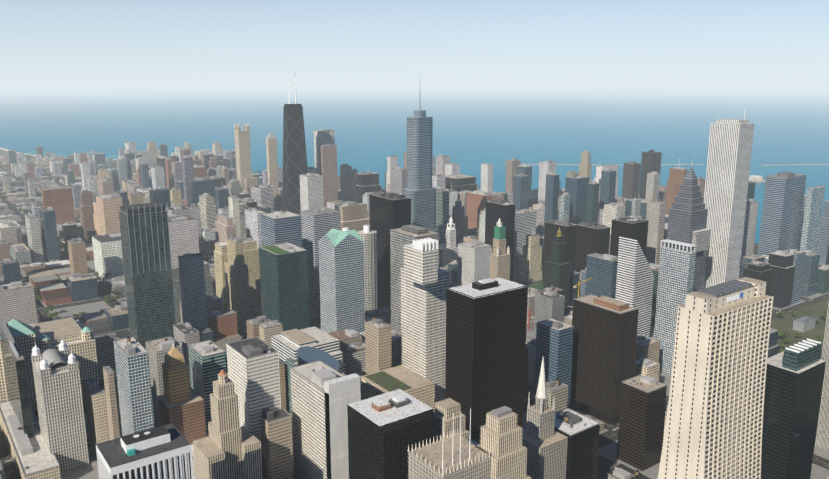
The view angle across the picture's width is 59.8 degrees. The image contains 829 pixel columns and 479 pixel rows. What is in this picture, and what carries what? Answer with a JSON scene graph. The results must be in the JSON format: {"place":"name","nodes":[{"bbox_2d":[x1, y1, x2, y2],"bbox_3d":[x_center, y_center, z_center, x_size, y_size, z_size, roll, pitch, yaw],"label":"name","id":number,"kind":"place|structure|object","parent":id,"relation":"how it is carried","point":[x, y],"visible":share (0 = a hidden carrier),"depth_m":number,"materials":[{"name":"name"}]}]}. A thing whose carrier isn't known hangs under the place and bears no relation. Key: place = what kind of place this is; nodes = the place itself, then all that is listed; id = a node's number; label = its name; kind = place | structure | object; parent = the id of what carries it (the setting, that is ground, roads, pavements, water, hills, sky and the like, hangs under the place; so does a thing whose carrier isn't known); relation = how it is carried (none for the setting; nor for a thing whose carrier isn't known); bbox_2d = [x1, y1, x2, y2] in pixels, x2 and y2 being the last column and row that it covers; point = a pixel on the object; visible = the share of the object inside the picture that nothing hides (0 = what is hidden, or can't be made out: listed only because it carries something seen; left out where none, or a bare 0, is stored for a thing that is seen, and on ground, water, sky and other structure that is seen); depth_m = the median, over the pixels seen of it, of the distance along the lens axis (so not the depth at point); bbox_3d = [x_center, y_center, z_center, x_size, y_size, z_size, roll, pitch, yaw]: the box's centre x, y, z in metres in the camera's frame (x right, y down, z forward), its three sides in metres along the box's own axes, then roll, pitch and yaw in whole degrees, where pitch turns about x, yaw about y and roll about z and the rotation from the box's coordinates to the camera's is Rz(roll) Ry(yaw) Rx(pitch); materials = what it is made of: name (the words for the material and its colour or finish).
{"place":"outdoors","nodes":[
{"label":"outdoors","id":0,"kind":"place"},
{"bbox_2d":[26,151,117,158],"bbox_3d":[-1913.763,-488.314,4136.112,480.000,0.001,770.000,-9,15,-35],"label":"shallow water","id":1,"kind":"structure","parent":0,"point":[66,155],"depth_m":4074.58,"materials":[{"name":"liquid"}]},
{"bbox_2d":[0,242,754,425],"bbox_3d":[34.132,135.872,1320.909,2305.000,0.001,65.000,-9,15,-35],"label":"river water","id":2,"kind":"structure","parent":0,"point":[539,286],"depth_m":1473.05,"materials":[{"name":"liquid"}]},
{"bbox_2d":[0,0,828,82],"bbox_3d":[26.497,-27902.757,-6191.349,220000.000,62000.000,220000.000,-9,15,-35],"label":"sky","id":3,"kind":"structure","parent":0,"point":[418,41],"depth_m":102170.17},
{"bbox_2d":[0,83,828,244],"bbox_3d":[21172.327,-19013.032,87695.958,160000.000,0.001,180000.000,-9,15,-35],"label":"lake water","id":4,"kind":"structure","parent":0,"point":[477,125],"depth_m":7566.40,"materials":[{"name":"blue liquid"}]},
{"bbox_2d":[0,166,828,478],"bbox_3d":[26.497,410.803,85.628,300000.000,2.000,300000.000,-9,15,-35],"label":"ground","id":5,"kind":"structure","parent":0,"point":[8,464],"depth_m":1273.01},
{"bbox_2d":[44,304,54,311],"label":"tree","id":6,"kind":"object","parent":5,"relation":"on","point":[50,308],"visible":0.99,"depth_m":1305.98,"materials":[{"name":"green plant"}]},
{"bbox_2d":[49,311,59,319],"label":"tree","id":7,"kind":"object","parent":5,"relation":"on","point":[56,313],"visible":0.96,"depth_m":1275.32,"materials":[{"name":"green plant"}]},
{"bbox_2d":[1,208,823,476],"bbox_3d":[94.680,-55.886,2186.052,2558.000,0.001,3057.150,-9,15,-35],"label":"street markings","id":8,"kind":"object","parent":5,"relation":"on","point":[120,423],"visible":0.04,"depth_m":1257.47,"materials":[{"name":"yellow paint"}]},
{"bbox_2d":[0,72,825,478],"bbox_3d":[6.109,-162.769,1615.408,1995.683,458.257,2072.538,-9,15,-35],"label":"skyscrapers","id":9,"kind":"structure","parent":5,"relation":"on","point":[444,400],"depth_m":834.17,"materials":[{"name":"concrete"}]},
{"bbox_2d":[0,141,828,478],"bbox_3d":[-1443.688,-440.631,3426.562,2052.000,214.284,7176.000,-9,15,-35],"label":"city blocks","id":10,"kind":"structure","parent":5,"relation":"on","point":[206,201],"depth_m":1558.02,"materials":[{"name":"grey concrete"}]},
{"bbox_2d":[0,147,828,358],"bbox_3d":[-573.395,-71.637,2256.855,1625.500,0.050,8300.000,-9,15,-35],"label":"park lawns","id":11,"kind":"structure","parent":5,"relation":"on","point":[784,323],"depth_m":1272.91,"materials":[{"name":"green plant"}]},
{"bbox_2d":[778,331,788,337],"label":"tree","id":12,"kind":"object","parent":11,"relation":"on","point":[781,333],"visible":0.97,"depth_m":1177.11,"materials":[{"name":"green plant"}]},
{"bbox_2d":[792,315,817,331],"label":"building","id":13,"kind":"structure","parent":11,"relation":"on","point":[804,324],"depth_m":1231.17,"materials":[{"name":"metal"}]},
{"bbox_2d":[813,335,823,340],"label":"tree","id":14,"kind":"object","parent":11,"relation":"on","point":[818,338],"visible":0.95,"depth_m":1165.58,"materials":[{"name":"green plant"}]},
{"bbox_2d":[490,163,591,330],"bbox_3d":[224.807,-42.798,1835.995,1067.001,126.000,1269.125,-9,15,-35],"label":"tower cranes","id":15,"kind":"object","parent":5,"relation":"on","point":[533,317],"visible":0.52,"depth_m":1154.67,"materials":[{"name":"paint"}]},
{"bbox_2d":[528,164,828,165],"bbox_3d":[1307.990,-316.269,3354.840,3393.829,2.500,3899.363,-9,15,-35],"label":"breakwater","id":16,"kind":"object","parent":5,"relation":"on","point":[697,164],"visible":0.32,"depth_m":3621.69,"materials":[{"name":"stone"}]},
{"bbox_2d":[749,175,765,183],"bbox_3d":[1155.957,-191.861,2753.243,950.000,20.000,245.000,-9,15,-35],"label":"building","id":17,"kind":"structure","parent":5,"relation":"on","point":[756,178],"depth_m":3026.54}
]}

